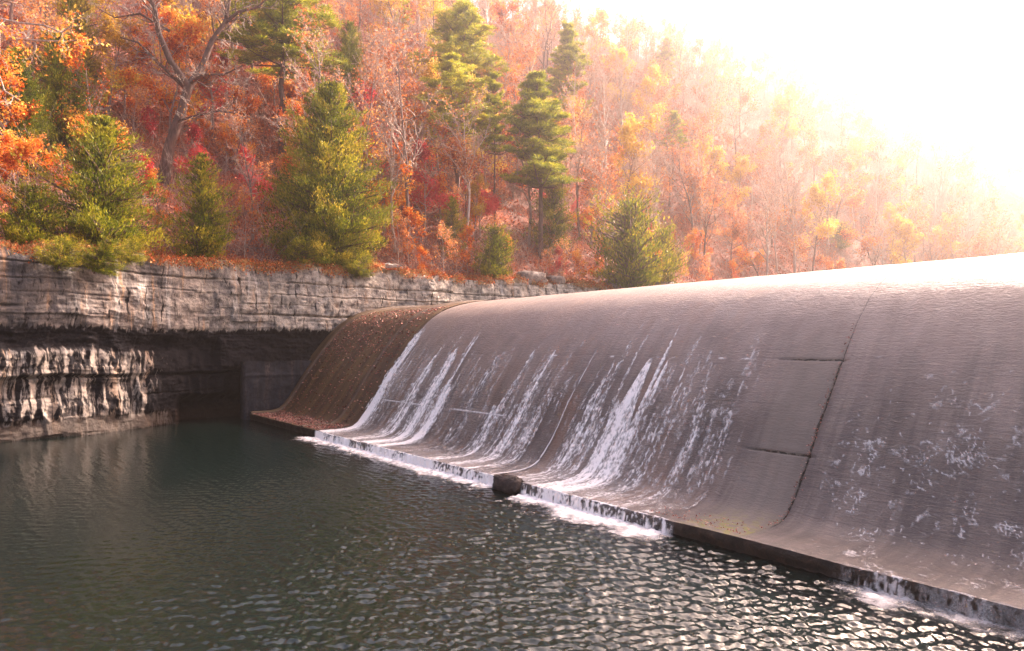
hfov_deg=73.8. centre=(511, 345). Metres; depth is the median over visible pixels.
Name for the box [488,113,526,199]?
orange tree
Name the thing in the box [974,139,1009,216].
bare tree
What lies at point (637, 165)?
bare tree
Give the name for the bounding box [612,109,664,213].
yellow tree
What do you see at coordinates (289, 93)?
orange tree
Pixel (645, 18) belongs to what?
bare tree
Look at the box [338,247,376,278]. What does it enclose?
shrub
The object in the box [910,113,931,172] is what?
bare tree
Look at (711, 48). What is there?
bare tree
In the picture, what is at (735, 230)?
tree
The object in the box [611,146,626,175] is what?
sapling
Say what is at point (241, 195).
sapling
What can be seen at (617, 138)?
sapling
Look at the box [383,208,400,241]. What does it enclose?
sapling
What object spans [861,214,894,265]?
bare tree
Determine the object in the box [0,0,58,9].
bare tree
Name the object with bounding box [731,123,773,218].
bare tree
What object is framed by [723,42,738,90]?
yellow tree
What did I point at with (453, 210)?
cedar tree
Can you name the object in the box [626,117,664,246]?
bare tree
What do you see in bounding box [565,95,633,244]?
tree
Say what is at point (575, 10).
bare tree
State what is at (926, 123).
bare tree
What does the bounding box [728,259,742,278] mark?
sapling
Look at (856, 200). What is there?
tree
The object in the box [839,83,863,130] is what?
yellow tree
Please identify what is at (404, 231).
sapling
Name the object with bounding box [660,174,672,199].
sapling
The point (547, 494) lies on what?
lip waterfall
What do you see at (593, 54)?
bare tree
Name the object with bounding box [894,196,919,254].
bare tree
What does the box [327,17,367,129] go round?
cedar tree
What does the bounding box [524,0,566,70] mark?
bare tree
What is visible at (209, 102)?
sapling
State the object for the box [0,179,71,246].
cedar tree
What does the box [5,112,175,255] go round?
cedar tree
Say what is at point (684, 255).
sapling
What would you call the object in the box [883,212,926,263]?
yellow tree
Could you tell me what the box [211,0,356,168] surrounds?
pine tree
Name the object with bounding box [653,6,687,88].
bare tree
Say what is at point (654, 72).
yellow tree
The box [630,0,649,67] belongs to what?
bare tree
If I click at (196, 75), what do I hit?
oak tree
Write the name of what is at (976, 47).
sky
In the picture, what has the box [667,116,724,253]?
bare tree
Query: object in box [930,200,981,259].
tree
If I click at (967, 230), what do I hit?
bare tree
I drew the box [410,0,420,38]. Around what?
bare tree
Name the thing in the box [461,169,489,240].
yellow tree
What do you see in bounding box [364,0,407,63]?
yellow tree
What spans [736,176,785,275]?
bare tree
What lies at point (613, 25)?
bare tree
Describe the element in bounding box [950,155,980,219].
yellow tree
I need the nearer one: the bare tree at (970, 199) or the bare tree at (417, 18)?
the bare tree at (417, 18)
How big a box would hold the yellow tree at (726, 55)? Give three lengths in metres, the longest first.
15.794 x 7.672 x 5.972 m
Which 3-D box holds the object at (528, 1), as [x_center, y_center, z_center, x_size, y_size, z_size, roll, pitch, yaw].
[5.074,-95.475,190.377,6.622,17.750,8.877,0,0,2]
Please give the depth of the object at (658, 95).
131.49 m
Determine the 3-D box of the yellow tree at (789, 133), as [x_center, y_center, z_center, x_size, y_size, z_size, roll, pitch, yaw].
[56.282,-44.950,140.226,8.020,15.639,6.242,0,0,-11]
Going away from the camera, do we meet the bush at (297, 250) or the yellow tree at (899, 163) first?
the bush at (297, 250)
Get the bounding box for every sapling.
[18,132,46,181]
[36,143,72,199]
[120,84,149,134]
[134,155,156,200]
[138,104,159,140]
[198,117,214,145]
[199,80,223,119]
[211,124,238,170]
[217,120,238,159]
[226,184,265,256]
[238,120,261,143]
[245,159,271,211]
[262,153,283,198]
[264,175,283,212]
[277,108,294,135]
[337,1,354,34]
[338,14,358,46]
[339,1,358,27]
[373,154,383,180]
[382,209,414,263]
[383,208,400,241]
[398,204,431,262]
[415,244,431,270]
[429,151,437,167]
[430,220,456,273]
[448,235,465,273]
[451,222,474,270]
[452,182,462,208]
[460,189,486,235]
[476,178,490,201]
[481,212,507,252]
[495,180,511,206]
[497,143,514,177]
[536,247,553,271]
[543,218,556,255]
[550,236,570,275]
[555,204,572,235]
[570,199,579,211]
[570,248,588,278]
[572,243,587,275]
[587,236,609,281]
[593,104,603,122]
[609,152,625,177]
[609,174,618,195]
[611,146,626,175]
[612,123,620,141]
[660,169,673,191]
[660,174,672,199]
[672,214,683,235]
[675,251,689,282]
[681,229,701,259]
[683,226,700,263]
[695,252,714,280]
[696,262,711,281]
[697,228,712,254]
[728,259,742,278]
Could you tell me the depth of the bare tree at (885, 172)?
147.21 m
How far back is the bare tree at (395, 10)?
86.30 m
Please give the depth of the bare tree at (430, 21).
91.48 m
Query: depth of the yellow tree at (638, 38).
206.24 m
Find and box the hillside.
[0,0,1023,283]
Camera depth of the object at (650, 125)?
121.53 m
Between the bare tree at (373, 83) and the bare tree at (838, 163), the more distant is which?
the bare tree at (838, 163)
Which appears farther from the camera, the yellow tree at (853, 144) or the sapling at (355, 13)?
the yellow tree at (853, 144)
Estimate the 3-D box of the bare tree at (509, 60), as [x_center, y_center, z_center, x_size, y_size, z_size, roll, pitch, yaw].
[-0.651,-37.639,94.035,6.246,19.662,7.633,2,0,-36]
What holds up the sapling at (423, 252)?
on the hillside
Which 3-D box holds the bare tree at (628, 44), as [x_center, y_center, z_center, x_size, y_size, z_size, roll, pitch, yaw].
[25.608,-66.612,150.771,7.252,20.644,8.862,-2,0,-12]
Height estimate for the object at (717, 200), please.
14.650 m
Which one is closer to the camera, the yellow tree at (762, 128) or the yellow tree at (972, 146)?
the yellow tree at (762, 128)
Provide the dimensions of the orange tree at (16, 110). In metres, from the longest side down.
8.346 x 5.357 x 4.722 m
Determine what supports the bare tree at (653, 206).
on the hillside
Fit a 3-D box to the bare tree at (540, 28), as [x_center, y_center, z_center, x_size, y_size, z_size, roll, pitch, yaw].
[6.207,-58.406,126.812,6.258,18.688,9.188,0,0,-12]
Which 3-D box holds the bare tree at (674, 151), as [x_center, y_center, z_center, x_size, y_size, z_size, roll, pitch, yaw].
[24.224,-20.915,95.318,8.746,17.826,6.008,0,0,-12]
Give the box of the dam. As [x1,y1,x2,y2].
[249,253,1023,628]
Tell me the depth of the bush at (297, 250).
49.80 m
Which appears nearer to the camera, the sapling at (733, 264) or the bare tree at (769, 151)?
the sapling at (733, 264)
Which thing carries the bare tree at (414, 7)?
on the hillside
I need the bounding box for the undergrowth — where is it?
[0,235,649,289]
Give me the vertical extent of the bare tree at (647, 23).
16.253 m
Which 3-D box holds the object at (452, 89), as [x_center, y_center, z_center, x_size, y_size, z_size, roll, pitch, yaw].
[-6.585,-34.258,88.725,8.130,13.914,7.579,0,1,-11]
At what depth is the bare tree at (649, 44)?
160.56 m
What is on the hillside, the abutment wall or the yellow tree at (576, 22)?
the yellow tree at (576, 22)
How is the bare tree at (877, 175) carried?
on the hillside
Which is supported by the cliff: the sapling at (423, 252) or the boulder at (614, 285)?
the boulder at (614, 285)
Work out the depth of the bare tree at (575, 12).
167.25 m
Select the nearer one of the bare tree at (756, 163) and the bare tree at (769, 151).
the bare tree at (756, 163)
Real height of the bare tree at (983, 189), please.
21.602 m
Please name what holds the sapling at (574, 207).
on the hillside
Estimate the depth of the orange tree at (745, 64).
206.08 m
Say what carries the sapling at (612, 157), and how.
on the hillside
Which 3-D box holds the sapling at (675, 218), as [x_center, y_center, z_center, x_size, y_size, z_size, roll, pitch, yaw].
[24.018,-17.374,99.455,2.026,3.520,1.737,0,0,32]
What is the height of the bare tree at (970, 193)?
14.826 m
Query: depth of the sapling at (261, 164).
57.48 m
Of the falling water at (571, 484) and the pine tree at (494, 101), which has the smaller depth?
the falling water at (571, 484)
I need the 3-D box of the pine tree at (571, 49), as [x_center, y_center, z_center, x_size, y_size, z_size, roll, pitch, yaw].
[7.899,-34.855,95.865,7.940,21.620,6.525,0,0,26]
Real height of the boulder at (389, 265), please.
0.912 m
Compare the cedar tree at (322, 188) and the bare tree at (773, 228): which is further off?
the bare tree at (773, 228)
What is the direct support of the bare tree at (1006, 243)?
on the hillside
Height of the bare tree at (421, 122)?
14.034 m
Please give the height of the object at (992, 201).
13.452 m
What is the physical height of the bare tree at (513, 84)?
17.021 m
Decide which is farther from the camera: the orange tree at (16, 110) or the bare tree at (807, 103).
the bare tree at (807, 103)
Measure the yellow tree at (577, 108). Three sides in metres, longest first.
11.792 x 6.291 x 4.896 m
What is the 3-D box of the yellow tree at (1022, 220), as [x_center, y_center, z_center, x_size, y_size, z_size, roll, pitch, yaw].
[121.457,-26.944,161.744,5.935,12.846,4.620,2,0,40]
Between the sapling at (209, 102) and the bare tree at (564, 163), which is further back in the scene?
the bare tree at (564, 163)
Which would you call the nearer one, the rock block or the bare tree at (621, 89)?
the rock block
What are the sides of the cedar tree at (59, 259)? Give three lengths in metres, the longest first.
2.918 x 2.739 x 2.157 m
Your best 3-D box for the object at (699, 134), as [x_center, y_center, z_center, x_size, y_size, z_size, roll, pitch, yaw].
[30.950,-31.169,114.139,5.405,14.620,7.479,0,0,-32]
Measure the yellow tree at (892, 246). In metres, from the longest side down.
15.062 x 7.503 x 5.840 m
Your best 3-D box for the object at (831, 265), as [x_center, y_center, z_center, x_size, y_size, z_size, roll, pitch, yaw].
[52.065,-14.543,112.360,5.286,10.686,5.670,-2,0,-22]
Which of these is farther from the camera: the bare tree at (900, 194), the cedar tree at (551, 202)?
the bare tree at (900, 194)
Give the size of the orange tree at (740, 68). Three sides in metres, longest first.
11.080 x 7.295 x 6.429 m
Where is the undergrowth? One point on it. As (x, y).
(163, 259)
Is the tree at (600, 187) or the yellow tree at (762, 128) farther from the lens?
the yellow tree at (762, 128)
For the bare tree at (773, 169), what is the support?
on the hillside
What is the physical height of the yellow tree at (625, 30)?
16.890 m
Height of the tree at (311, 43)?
19.580 m
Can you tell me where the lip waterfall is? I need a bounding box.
[315,431,902,598]
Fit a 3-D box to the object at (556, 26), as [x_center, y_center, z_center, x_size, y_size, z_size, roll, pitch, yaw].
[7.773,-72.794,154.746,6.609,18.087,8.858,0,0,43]
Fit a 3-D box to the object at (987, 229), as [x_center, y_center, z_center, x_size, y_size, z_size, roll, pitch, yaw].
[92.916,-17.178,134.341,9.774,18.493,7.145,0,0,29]
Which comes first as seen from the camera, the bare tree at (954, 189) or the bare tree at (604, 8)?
the bare tree at (954, 189)
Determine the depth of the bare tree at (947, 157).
161.48 m
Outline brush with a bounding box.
[0,0,1022,281]
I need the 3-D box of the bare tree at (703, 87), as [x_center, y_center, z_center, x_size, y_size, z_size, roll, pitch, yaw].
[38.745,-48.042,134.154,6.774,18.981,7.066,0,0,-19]
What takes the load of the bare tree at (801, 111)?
on the hillside
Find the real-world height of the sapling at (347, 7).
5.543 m
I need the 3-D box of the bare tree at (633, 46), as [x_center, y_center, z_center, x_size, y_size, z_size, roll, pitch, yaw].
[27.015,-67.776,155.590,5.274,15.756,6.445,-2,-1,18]
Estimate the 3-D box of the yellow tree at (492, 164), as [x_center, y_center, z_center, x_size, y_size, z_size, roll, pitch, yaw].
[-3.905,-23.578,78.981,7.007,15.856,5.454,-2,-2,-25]
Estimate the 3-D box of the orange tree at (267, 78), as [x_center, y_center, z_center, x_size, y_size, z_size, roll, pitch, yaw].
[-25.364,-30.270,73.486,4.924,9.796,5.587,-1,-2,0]
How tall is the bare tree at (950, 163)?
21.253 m
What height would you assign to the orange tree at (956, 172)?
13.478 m
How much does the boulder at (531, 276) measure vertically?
1.482 m
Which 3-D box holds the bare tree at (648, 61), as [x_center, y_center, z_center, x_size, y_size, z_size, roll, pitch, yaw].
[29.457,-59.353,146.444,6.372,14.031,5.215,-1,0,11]
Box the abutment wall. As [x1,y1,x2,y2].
[240,360,311,419]
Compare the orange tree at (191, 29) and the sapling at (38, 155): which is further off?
the orange tree at (191, 29)
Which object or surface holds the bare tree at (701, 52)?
on the hillside
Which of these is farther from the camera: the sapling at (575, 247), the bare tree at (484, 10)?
the bare tree at (484, 10)
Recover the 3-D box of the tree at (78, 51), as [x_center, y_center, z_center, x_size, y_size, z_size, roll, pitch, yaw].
[-31.732,-17.258,51.062,6.351,11.781,5.921,2,2,25]
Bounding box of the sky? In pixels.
[405,0,1023,159]
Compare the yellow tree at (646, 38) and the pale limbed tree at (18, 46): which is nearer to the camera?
the pale limbed tree at (18, 46)
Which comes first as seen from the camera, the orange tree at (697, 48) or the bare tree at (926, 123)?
the bare tree at (926, 123)
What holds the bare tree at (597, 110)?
on the hillside
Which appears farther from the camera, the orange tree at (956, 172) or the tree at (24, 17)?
the orange tree at (956, 172)
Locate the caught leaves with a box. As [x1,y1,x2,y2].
[254,306,855,533]
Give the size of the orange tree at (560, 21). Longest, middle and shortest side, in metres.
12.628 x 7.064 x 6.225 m
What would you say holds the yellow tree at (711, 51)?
on the hillside
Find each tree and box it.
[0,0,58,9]
[0,0,110,105]
[0,45,60,179]
[0,63,48,191]
[0,128,49,222]
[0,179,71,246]
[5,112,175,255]
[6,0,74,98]
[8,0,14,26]
[15,0,44,80]
[19,0,61,23]
[25,26,119,162]
[33,233,90,271]
[36,0,113,103]
[45,0,121,17]
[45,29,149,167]
[70,234,135,276]
[75,0,284,184]
[89,13,156,118]
[92,6,154,114]
[116,237,149,263]
[131,4,224,131]
[134,0,202,26]
[139,168,183,231]
[142,0,204,74]
[147,0,222,78]
[153,151,241,258]
[173,123,217,178]
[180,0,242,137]
[192,48,237,129]
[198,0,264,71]
[205,0,255,107]
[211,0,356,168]
[212,84,269,172]
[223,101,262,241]
[229,144,273,217]
[255,22,294,105]
[255,76,398,269]
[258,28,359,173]
[265,61,313,153]
[272,97,315,199]
[275,4,375,147]
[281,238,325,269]
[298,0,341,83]
[308,79,397,174]
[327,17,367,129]
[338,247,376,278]
[340,18,415,192]
[341,0,390,86]
[342,48,403,239]
[346,105,417,232]
[350,7,408,176]
[353,0,374,14]
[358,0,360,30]
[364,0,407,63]
[365,0,451,251]
[370,75,431,252]
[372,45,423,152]
[374,78,437,178]
[375,0,416,85]
[387,0,414,62]
[388,72,440,201]
[401,136,462,234]
[402,0,427,57]
[404,54,440,171]
[407,0,512,139]
[407,51,499,215]
[408,117,466,219]
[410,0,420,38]
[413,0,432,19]
[414,0,450,58]
[415,0,455,51]
[421,0,451,36]
[425,85,500,249]
[433,196,472,258]
[437,79,497,216]
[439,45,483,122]
[442,0,455,8]
[461,71,512,199]
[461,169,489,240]
[462,163,501,235]
[467,6,493,75]
[470,32,511,136]
[470,223,517,279]
[471,0,492,45]
[473,72,514,227]
[474,0,490,23]
[478,22,499,75]
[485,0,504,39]
[487,0,498,21]
[488,0,535,131]
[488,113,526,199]
[491,91,545,244]
[492,0,542,79]
[495,7,526,102]
[499,69,582,258]
[500,9,528,91]
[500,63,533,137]
[502,56,552,190]
[507,0,548,72]
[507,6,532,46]
[508,0,538,32]
[516,12,543,71]
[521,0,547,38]
[522,172,583,254]
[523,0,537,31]
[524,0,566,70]
[533,0,565,81]
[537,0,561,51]
[537,94,565,160]
[540,3,558,50]
[546,20,594,166]
[547,36,598,153]
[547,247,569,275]
[548,128,581,250]
[551,1,561,32]
[552,46,596,214]
[553,0,578,47]
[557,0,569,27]
[558,97,598,236]
[559,0,589,72]
[559,9,592,57]
[559,15,580,65]
[560,93,590,176]
[561,0,587,26]
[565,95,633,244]
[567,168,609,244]
[572,0,595,40]
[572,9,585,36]
[576,17,613,121]
[576,47,624,189]
[581,0,606,41]
[581,15,601,71]
[581,185,685,287]
[582,0,605,38]
[582,142,637,268]
[583,25,607,106]
[589,4,611,58]
[594,0,615,52]
[595,40,639,156]
[598,40,638,123]
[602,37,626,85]
[606,13,618,42]
[609,6,619,36]
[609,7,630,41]
[609,10,625,47]
[609,58,641,151]
[612,0,646,87]
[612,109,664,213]
[617,119,665,232]
[618,14,633,51]
[618,85,671,197]
[621,7,644,57]
[621,15,639,59]
[621,20,639,80]
[623,137,673,234]
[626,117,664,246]
[629,65,651,120]
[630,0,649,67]
[633,3,650,45]
[633,58,669,133]
[634,18,642,52]
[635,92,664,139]
[637,14,658,62]
[637,34,663,78]
[639,219,693,284]
[640,19,656,56]
[640,22,657,74]
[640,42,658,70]
[641,105,670,193]
[646,5,666,41]
[649,24,672,90]
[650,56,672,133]
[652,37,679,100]
[652,110,691,189]
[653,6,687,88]
[655,13,671,51]
[656,111,686,206]
[658,132,717,248]
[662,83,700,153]
[663,20,685,81]
[663,30,695,112]
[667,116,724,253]
[668,0,721,124]
[668,49,695,118]
[673,8,697,81]
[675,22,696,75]
[675,72,710,176]
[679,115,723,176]
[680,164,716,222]
[682,25,705,58]
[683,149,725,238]
[685,133,739,229]
[685,170,734,271]
[689,37,715,74]
[691,82,721,122]
[694,65,733,174]
[695,38,729,101]
[695,51,712,89]
[696,51,731,135]
[704,37,725,89]
[709,35,724,60]
[710,27,726,60]
[712,42,731,103]
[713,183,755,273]
[714,106,740,178]
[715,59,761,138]
[716,37,749,120]
[717,81,750,166]
[720,29,738,87]
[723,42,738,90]
[723,152,757,219]
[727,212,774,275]
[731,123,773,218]
[734,57,752,82]
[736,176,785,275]
[738,52,763,85]
[740,151,784,246]
[747,51,771,111]
[752,169,802,270]
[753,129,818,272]
[756,118,780,168]
[756,126,784,196]
[759,111,807,237]
[759,146,804,226]
[761,41,793,106]
[763,88,803,166]
[764,79,801,155]
[765,74,782,126]
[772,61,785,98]
[775,200,821,272]
[778,85,801,140]
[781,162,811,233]
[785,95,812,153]
[787,53,807,101]
[788,62,808,108]
[789,71,818,145]
[789,168,844,270]
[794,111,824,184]
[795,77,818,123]
[795,103,823,171]
[798,75,828,123]
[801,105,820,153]
[801,173,830,263]
[803,136,863,257]
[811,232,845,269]
[814,157,844,248]
[817,161,836,224]
[826,78,860,147]
[828,86,851,136]
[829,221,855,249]
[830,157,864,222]
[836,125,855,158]
[836,140,867,227]
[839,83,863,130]
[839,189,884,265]
[844,138,866,174]
[846,139,877,193]
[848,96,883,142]
[851,109,879,167]
[855,97,878,164]
[856,179,891,255]
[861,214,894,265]
[862,136,891,220]
[862,136,903,197]
[863,206,894,264]
[866,132,910,224]
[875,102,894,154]
[875,170,926,254]
[882,200,912,263]
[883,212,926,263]
[885,125,913,190]
[886,155,906,204]
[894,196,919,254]
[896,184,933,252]
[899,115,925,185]
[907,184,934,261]
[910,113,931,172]
[911,110,937,184]
[911,210,956,261]
[912,144,946,225]
[920,223,951,260]
[921,225,959,260]
[922,135,948,197]
[924,146,954,219]
[930,172,966,259]
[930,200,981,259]
[931,127,969,209]
[937,220,970,259]
[938,212,964,258]
[939,150,979,201]
[944,168,985,257]
[948,186,988,257]
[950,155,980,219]
[954,131,980,185]
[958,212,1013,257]
[960,170,983,215]
[968,162,1011,225]
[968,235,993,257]
[969,197,1005,254]
[970,204,1019,255]
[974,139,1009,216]
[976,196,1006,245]
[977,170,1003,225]
[989,209,1023,253]
[1012,177,1023,233]
[1012,213,1023,245]
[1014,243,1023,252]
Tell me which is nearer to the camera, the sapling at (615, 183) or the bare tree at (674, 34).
the sapling at (615, 183)
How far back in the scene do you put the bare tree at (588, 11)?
187.94 m
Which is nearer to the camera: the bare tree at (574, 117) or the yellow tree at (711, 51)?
the bare tree at (574, 117)
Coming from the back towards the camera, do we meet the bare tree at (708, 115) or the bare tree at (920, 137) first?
the bare tree at (920, 137)
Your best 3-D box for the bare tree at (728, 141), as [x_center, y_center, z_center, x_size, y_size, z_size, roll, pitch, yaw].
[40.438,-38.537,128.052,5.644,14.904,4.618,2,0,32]
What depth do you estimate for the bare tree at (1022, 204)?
171.97 m
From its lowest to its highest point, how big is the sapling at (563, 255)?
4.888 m
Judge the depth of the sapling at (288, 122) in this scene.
68.20 m
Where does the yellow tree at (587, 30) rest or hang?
on the hillside
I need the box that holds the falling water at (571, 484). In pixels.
[319,331,747,512]
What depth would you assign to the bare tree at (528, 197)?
72.48 m
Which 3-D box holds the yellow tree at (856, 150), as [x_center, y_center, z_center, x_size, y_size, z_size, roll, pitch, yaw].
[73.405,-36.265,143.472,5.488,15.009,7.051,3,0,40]
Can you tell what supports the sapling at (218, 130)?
on the hillside
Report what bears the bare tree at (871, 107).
on the hillside
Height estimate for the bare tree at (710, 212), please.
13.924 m
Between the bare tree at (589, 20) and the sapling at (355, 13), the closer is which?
the sapling at (355, 13)
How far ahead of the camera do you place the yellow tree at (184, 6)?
65.96 m
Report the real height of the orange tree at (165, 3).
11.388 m
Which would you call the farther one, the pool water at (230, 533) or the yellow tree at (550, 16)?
the yellow tree at (550, 16)
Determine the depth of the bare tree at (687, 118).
121.56 m
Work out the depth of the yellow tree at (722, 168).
108.12 m
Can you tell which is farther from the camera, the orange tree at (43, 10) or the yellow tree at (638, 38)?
the yellow tree at (638, 38)
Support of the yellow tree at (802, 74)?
on the hillside
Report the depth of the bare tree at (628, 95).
116.59 m
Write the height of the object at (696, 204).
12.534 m
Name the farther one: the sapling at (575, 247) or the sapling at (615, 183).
the sapling at (615, 183)
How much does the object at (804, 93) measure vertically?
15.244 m
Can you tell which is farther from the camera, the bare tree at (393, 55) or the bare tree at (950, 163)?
the bare tree at (950, 163)
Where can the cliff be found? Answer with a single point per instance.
(133, 346)
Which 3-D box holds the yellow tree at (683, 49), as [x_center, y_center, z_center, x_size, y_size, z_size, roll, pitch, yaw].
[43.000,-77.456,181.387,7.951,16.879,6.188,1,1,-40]
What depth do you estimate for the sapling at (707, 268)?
80.17 m
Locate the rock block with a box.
[492,473,524,493]
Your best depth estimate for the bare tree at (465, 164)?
65.72 m
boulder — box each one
[380,263,402,267]
[516,270,547,284]
[546,275,565,283]
[605,278,636,288]
[649,281,677,285]
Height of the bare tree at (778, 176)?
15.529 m
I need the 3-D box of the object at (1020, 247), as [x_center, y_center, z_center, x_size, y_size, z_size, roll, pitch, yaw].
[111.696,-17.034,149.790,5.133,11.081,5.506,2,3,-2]
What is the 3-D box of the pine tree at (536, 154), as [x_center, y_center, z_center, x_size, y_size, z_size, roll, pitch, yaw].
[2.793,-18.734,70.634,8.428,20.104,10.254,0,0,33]
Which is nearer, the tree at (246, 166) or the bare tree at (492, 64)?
the tree at (246, 166)
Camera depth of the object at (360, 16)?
101.77 m
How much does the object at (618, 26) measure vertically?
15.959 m
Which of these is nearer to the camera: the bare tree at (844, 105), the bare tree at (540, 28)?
the bare tree at (540, 28)
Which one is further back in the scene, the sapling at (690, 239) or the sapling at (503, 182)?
the sapling at (690, 239)
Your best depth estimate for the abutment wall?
47.11 m
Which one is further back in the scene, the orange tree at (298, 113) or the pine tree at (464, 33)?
the pine tree at (464, 33)
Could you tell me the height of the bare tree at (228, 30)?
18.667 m
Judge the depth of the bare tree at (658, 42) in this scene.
151.92 m
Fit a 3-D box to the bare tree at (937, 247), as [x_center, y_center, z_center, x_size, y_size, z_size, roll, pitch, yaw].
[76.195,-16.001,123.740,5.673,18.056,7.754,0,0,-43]
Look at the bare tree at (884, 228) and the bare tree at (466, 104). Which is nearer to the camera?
the bare tree at (466, 104)
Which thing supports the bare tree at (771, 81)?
on the hillside
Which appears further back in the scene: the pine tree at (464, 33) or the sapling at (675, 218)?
the sapling at (675, 218)
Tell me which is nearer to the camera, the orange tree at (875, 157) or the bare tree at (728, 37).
the orange tree at (875, 157)
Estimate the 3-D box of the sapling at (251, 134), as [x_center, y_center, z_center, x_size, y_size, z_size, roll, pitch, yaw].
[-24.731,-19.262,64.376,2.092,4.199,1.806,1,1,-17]
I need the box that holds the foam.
[299,437,967,619]
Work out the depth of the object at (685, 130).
125.07 m
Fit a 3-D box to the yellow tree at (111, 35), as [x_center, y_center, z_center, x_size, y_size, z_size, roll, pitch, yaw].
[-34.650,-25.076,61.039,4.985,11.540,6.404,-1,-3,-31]
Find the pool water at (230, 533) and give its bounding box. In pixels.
[0,416,1023,650]
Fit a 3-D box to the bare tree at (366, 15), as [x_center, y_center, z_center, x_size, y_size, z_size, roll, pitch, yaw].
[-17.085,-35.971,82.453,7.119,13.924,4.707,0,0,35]
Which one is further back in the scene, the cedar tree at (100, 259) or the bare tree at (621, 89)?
the bare tree at (621, 89)
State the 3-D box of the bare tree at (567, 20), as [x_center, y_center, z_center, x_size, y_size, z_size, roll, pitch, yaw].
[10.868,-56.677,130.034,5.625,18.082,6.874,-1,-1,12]
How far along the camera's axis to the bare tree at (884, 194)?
131.16 m
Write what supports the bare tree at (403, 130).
on the hillside
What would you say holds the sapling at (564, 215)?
on the hillside
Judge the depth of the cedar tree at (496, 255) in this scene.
61.46 m
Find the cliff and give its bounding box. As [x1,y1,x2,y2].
[0,245,609,441]
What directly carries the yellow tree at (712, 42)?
on the hillside
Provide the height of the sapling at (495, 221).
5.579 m
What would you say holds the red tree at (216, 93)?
on the hillside
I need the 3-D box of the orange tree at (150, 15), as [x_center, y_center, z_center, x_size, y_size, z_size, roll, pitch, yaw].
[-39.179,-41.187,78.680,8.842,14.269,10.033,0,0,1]
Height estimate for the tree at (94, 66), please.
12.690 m
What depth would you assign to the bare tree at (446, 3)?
114.88 m
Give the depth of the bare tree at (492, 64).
84.93 m
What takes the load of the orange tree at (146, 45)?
on the hillside
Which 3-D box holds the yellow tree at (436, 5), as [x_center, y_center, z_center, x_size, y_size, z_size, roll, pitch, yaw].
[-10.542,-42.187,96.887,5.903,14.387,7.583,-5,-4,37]
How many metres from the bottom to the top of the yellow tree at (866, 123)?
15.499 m
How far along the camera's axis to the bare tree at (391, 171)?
59.22 m
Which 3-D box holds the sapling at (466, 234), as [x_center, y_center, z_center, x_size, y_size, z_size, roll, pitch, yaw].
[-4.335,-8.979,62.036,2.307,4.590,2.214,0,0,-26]
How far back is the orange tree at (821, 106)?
184.11 m
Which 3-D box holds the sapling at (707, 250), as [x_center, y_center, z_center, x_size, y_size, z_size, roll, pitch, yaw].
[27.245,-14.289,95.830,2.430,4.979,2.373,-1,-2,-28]
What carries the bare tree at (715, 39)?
on the hillside
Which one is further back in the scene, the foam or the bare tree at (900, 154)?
the bare tree at (900, 154)
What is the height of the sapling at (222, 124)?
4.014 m
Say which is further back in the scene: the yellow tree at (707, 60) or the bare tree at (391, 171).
the yellow tree at (707, 60)
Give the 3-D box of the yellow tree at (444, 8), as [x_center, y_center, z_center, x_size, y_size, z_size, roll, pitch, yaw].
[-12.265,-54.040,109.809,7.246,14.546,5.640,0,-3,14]
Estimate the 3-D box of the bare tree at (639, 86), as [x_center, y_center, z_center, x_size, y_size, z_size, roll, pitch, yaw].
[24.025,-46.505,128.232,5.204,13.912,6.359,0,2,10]
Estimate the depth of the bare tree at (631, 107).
98.94 m
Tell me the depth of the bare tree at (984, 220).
145.57 m

